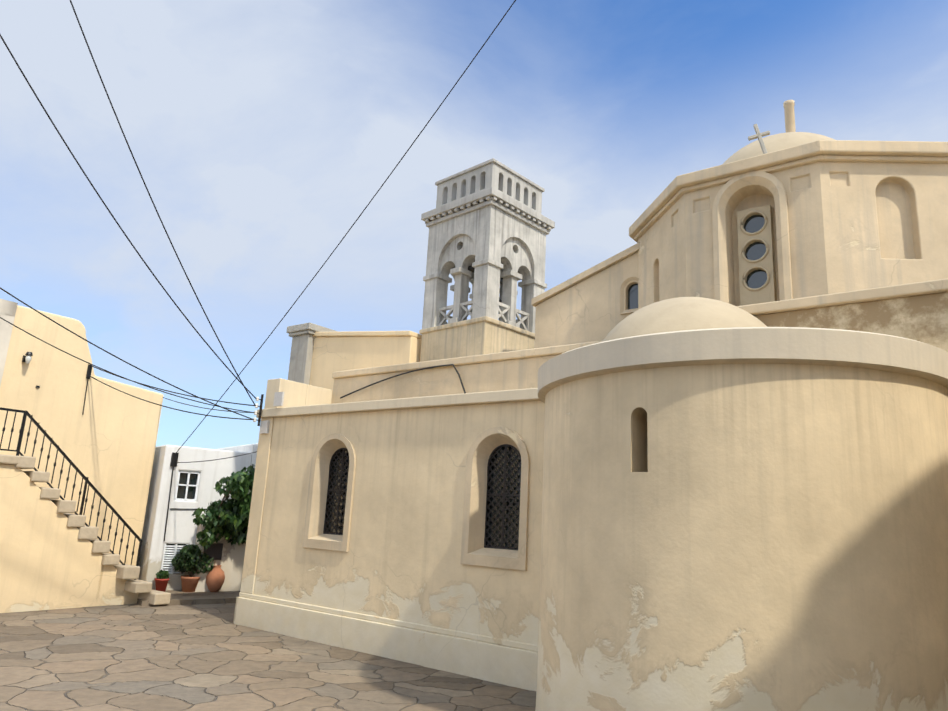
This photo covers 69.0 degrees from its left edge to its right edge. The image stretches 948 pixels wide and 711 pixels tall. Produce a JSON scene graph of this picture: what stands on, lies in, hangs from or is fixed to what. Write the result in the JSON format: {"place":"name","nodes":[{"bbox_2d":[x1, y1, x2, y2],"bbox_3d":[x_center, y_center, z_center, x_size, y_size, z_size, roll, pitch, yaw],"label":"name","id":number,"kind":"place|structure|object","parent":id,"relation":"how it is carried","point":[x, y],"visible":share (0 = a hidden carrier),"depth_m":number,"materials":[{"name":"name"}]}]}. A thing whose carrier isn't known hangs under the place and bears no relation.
{"place":"outdoors","nodes":[
{"label":"outdoors","id":0,"kind":"place"},
{"bbox_2d":[0,464,138,612],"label":"stair side wall","id":1,"kind":"structure","parent":0,"point":[49,560],"depth_m":9.71,"materials":[{"name":"beige paint"}]},
{"bbox_2d":[286,322,337,384],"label":"pillar","id":2,"kind":"structure","parent":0,"point":[301,354],"depth_m":11.96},
{"bbox_2d":[253,400,544,644],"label":"church wall","id":3,"kind":"structure","parent":0,"point":[400,560],"depth_m":8.04,"materials":[{"name":"beige paint"}]},
{"bbox_2d":[0,0,947,448],"label":"sky","id":4,"kind":"structure","parent":0,"point":[257,133],"materials":[{"name":"blue"}]},
{"bbox_2d":[419,316,534,361],"bbox_3d":[0.089,0.519,10.554,1.400,1.780,1.400,-9,-18,42],"label":"tower base","id":5,"kind":"object","parent":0,"point":[479,336],"visible":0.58,"depth_m":10.14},
{"bbox_2d":[422,205,545,332],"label":"bell tower","id":6,"kind":"structure","parent":0,"point":[505,239],"depth_m":10.57,"materials":[{"name":"paint"}]},
{"bbox_2d":[438,300,528,330],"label":"balustrade panels","id":7,"kind":"object","parent":6,"relation":"attached to","point":[519,320],"visible":0.23,"depth_m":10.49,"materials":[{"name":"white stone"}]},
{"bbox_2d":[468,266,502,301],"bbox_3d":[0.250,-1.067,10.845,0.400,0.435,0.904,-2,-14,22],"label":"bell","id":8,"kind":"object","parent":6,"relation":"hanging from","point":[471,268],"visible":0.02,"depth_m":10.60,"materials":[{"name":"brown metal"}]},
{"label":"paved ground","id":9,"kind":"structure","parent":0,"visible":0},
{"bbox_2d":[0,305,162,565],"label":"yellow house","id":10,"kind":"structure","parent":9,"relation":"on","point":[106,441],"depth_m":11.38,"materials":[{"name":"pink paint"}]},
{"bbox_2d":[0,299,17,385],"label":"house door frame","id":11,"kind":"object","parent":10,"relation":"attached to","point":[8,310],"visible":0.91,"depth_m":10.58,"materials":[{"name":"white paint"}]},
{"bbox_2d":[22,352,39,387],"bbox_3d":[-6.906,0.228,10.812,0.200,0.510,0.326,-7,-16,36],"label":"wall lamp","id":12,"kind":"object","parent":10,"relation":"attached to","point":[26,354],"depth_m":10.71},
{"bbox_2d":[82,364,92,414],"bbox_3d":[-6.452,0.563,11.468,0.030,0.840,0.060,-7,-16,36],"label":"cable bracket","id":13,"kind":"object","parent":10,"relation":"attached to","point":[89,370],"visible":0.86,"depth_m":11.50,"materials":[{"name":"black metal"}]},
{"bbox_2d":[0,454,170,604],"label":"stone steps","id":14,"kind":"structure","parent":9,"relation":"on","point":[142,588],"depth_m":10.22,"materials":[{"name":"beige stone"}]},
{"bbox_2d":[0,407,141,579],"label":"stair railing","id":15,"kind":"object","parent":14,"relation":"on","point":[58,448],"visible":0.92,"depth_m":10.16,"materials":[{"name":"black metal"}]},
{"bbox_2d":[138,443,257,589],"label":"white house","id":16,"kind":"structure","parent":9,"relation":"on","point":[181,527],"depth_m":12.20,"materials":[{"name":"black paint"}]},
{"bbox_2d":[161,471,199,573],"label":"white house window frames","id":17,"kind":"structure","parent":16,"relation":"in","point":[175,551],"depth_m":12.05,"materials":[{"name":"white wood"}]},
{"bbox_2d":[163,473,197,566],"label":"window panes","id":18,"kind":"structure","parent":17,"relation":"in","point":[191,489],"depth_m":12.36,"materials":[{"name":"black glass"}]},
{"bbox_2d":[164,452,206,540],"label":"white house cables","id":19,"kind":"object","parent":16,"relation":"attached to","point":[174,459],"visible":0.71,"depth_m":12.13,"materials":[{"name":"rubber"}]},
{"bbox_2d":[0,603,536,710],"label":"paved ground","id":20,"kind":"structure","parent":9,"relation":"on","point":[196,657],"depth_m":6.72,"materials":[{"name":"beige stone"}]},
{"bbox_2d":[137,590,239,605],"bbox_3d":[-4.189,4.134,11.846,3.100,0.090,1.250,13,-16,-36],"label":"stone ledge","id":21,"kind":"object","parent":20,"relation":"on","point":[178,597],"depth_m":11.18,"materials":[{"name":"grey stone"}]},
{"bbox_2d":[155,578,169,591],"bbox_3d":[-5.284,3.879,11.659,0.230,0.210,0.230,-7,-16,36],"label":"red flower pot","id":22,"kind":"object","parent":21,"relation":"on","point":[160,584],"visible":0.81,"depth_m":11.59,"materials":[{"name":"red ceramic"}]},
{"bbox_2d":[156,570,169,578],"bbox_3d":[-5.277,3.729,11.690,0.231,0.193,0.224,-7,-16,36],"label":"small potted plant","id":23,"kind":"object","parent":22,"relation":"on","point":[162,574],"visible":0.94,"depth_m":11.64,"materials":[{"name":"green plant"}]},
{"bbox_2d":[181,575,199,591],"bbox_3d":[-4.885,3.925,11.856,0.320,0.250,0.320,-7,-16,36],"label":"flower pot","id":24,"kind":"object","parent":21,"relation":"on","point":[189,584],"visible":0.96,"depth_m":11.75,"materials":[{"name":"ceramic"}]},
{"bbox_2d":[171,544,213,576],"bbox_3d":[-4.867,3.562,11.959,0.650,0.592,0.629,-7,-16,36],"label":"bush","id":25,"kind":"object","parent":24,"relation":"on","point":[189,554],"depth_m":11.81,"materials":[{"name":"green plant"}]},
{"bbox_2d":[206,565,224,591],"bbox_3d":[-4.502,3.884,12.012,0.310,0.440,0.305,-7,-16,36],"label":"clay urn","id":26,"kind":"object","parent":21,"relation":"on","point":[215,578],"visible":0.92,"depth_m":11.91,"materials":[{"name":"orange ceramic"}]},
{"bbox_2d":[192,524,245,591],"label":"low wall","id":27,"kind":"structure","parent":20,"relation":"on","point":[231,561],"depth_m":12.22,"materials":[{"name":"white paint"}]},
{"bbox_2d":[203,543,222,559],"bbox_3d":[-4.574,3.434,12.083,0.320,0.280,0.020,13,-16,-36],"label":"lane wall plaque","id":28,"kind":"object","parent":27,"relation":"attached to","point":[214,550],"visible":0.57,"depth_m":12.10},
{"bbox_2d":[192,464,254,549],"bbox_3d":[-4.195,2.576,12.173,1.459,1.669,1.243,13,-16,-36],"label":"lane shrub","id":29,"kind":"object","parent":27,"relation":"attached to","point":[233,520],"depth_m":11.95,"materials":[{"name":"green plant"}]},
{"bbox_2d":[233,378,539,690],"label":"wall trim","id":30,"kind":"structure","parent":20,"relation":"on","point":[501,661],"depth_m":8.11,"materials":[{"name":"beige paint"}]},
{"bbox_2d":[256,394,263,425],"bbox_3d":[-3.099,0.781,9.918,0.040,0.460,0.085,-7,-16,36],"label":"insulator bracket","id":31,"kind":"object","parent":30,"relation":"attached to","point":[260,409],"visible":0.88,"depth_m":9.94,"materials":[{"name":"black metal"}]},
{"bbox_2d":[253,397,258,421],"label":"insulators","id":32,"kind":"object","parent":31,"relation":"attached to","point":[255,413],"visible":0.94,"depth_m":9.87,"materials":[{"name":"white ceramic"}]},
{"bbox_2d":[0,0,515,462],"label":"overhead wires","id":33,"kind":"object","parent":31,"relation":"attached to","point":[152,387],"visible":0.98,"depth_m":8.69,"materials":[{"name":"black rubber"}]},
{"bbox_2d":[260,392,284,433],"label":"junction boxes","id":34,"kind":"object","parent":30,"relation":"attached to","point":[278,401],"visible":0.89,"depth_m":9.79,"materials":[{"name":"grey plastic"}]},
{"bbox_2d":[302,427,529,570],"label":"window surrounds","id":35,"kind":"object","parent":30,"relation":"attached to","point":[484,445],"visible":1,"depth_m":7.58,"materials":[{"name":"beige paint"}]},
{"bbox_2d":[323,444,520,549],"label":"church window grilles","id":36,"kind":"object","parent":35,"relation":"in","point":[503,494],"visible":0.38,"depth_m":7.54,"materials":[{"name":"black metal"}]},
{"bbox_2d":[332,341,601,403],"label":"upper wall","id":37,"kind":"structure","parent":30,"relation":"attached to","point":[510,370],"depth_m":9.38,"materials":[{"name":"paint"}]},
{"bbox_2d":[340,364,465,398],"bbox_3d":[-0.999,0.604,9.748,2.613,0.841,0.025,-7,-16,36],"label":"roof cable","id":38,"kind":"object","parent":37,"relation":"attached to","point":[410,372],"visible":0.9,"depth_m":9.74,"materials":[{"name":"black rubber"}]},
{"bbox_2d":[535,327,947,710],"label":"church apse","id":39,"kind":"structure","parent":20,"relation":"on","point":[744,518],"depth_m":4.56,"materials":[{"name":"beige paint"}]},
{"bbox_3d":[3.870,2.694,10.033,13.200,2.900,9.000,-7,-16,36],"label":"church","id":40,"kind":"object","parent":9,"relation":"on","visible":0},
{"bbox_2d":[309,331,421,403],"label":"parapet wall","id":41,"kind":"structure","parent":40,"relation":"attached to","point":[341,351],"depth_m":11.28,"materials":[{"name":"beige paint"}]},
{"bbox_2d":[421,187,554,327],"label":"tower cornices","id":42,"kind":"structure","parent":40,"relation":"on","point":[494,197],"depth_m":10.58,"materials":[{"name":"white stone"}]},
{"bbox_2d":[436,163,541,213],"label":"tower parapet","id":43,"kind":"structure","parent":42,"relation":"on","point":[500,179],"depth_m":10.85,"materials":[{"name":"white stone"}]},
{"bbox_2d":[435,158,544,191],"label":"tower cornice","id":44,"kind":"structure","parent":43,"relation":"on","point":[505,167],"depth_m":10.85,"materials":[{"name":"white stone"}]},
{"bbox_2d":[535,252,637,347],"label":"wall","id":45,"kind":"structure","parent":40,"relation":"on","point":[586,310],"depth_m":9.26,"materials":[{"name":"beige paint"}]},
{"bbox_2d":[531,242,639,314],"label":"church transept trim","id":46,"kind":"structure","parent":45,"relation":"attached to","point":[584,275],"depth_m":9.26,"materials":[{"name":"beige paint"}]},
{"bbox_2d":[628,284,637,309],"bbox_3d":[2.095,-0.762,8.960,0.220,0.400,0.010,-7,-16,36],"label":"window pane","id":47,"kind":"structure","parent":45,"relation":"attached to","point":[633,296],"depth_m":8.97,"materials":[{"name":"grey glass"}]},
{"bbox_2d":[602,297,766,341],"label":"dome","id":48,"kind":"structure","parent":40,"relation":"on","point":[680,314],"depth_m":5.76,"materials":[{"name":"paint"}]},
{"bbox_2d":[629,140,947,242],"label":"cornice","id":49,"kind":"structure","parent":40,"relation":"on","point":[672,193],"depth_m":6.96,"materials":[{"name":"beige paint"}]},
{"bbox_2d":[748,124,769,153],"bbox_3d":[3.013,-2.266,7.285,0.220,0.415,0.064,-2,-14,21],"label":"cross","id":50,"kind":"object","parent":49,"relation":"on","point":[758,135],"visible":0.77,"depth_m":7.28,"materials":[{"name":"white stone"}]},
{"bbox_2d":[723,132,834,163],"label":"church dome","id":51,"kind":"structure","parent":49,"relation":"on","point":[776,142],"depth_m":8.08,"materials":[{"name":"paint"}]},
{"bbox_2d":[783,100,795,131],"bbox_3d":[4.098,-2.974,8.937,0.136,0.680,0.136,-7,-16,36],"label":"dome post","id":52,"kind":"object","parent":51,"relation":"on","point":[788,105],"visible":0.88,"depth_m":8.92,"materials":[{"name":"paint"}]},
{"bbox_2d":[638,161,947,309],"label":"dome drum","id":53,"kind":"object","parent":49,"relation":"attached to","point":[854,226],"visible":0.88,"depth_m":6.82,"materials":[{"name":"paint"}]},
{"bbox_2d":[712,171,792,302],"bbox_3d":[2.832,-0.918,7.050,0.740,2.080,0.060,-7,-16,36],"label":"arch surround","id":54,"kind":"object","parent":53,"relation":"attached to","point":[769,181],"visible":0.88,"depth_m":7.17,"materials":[{"name":"beige paint"}]},
{"bbox_2d":[737,205,776,305],"bbox_3d":[2.957,-0.710,7.188,0.340,1.750,0.090,-7,-16,36],"label":"window panel","id":55,"kind":"object","parent":53,"relation":"attached to","point":[767,293],"visible":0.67,"depth_m":7.21,"materials":[{"name":"beige paint"}]},
{"bbox_2d":[740,210,769,290],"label":"round window frames","id":56,"kind":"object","parent":55,"relation":"attached to","point":[762,257],"visible":1,"depth_m":7.23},
{"bbox_2d":[744,215,766,287],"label":"window panes","id":57,"kind":"structure","parent":55,"relation":"in","point":[755,251],"depth_m":7.29,"materials":[{"name":"grey glass"}]},
{"bbox_2d":[754,292,947,351],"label":"wall","id":58,"kind":"structure","parent":40,"relation":"attached to","point":[922,318],"depth_m":5.50,"materials":[{"name":"beige paint"}]},
{"bbox_2d":[737,278,947,315],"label":"ledge","id":59,"kind":"object","parent":58,"relation":"on","point":[899,291],"depth_m":5.65,"materials":[{"name":"paint"}]}
]}

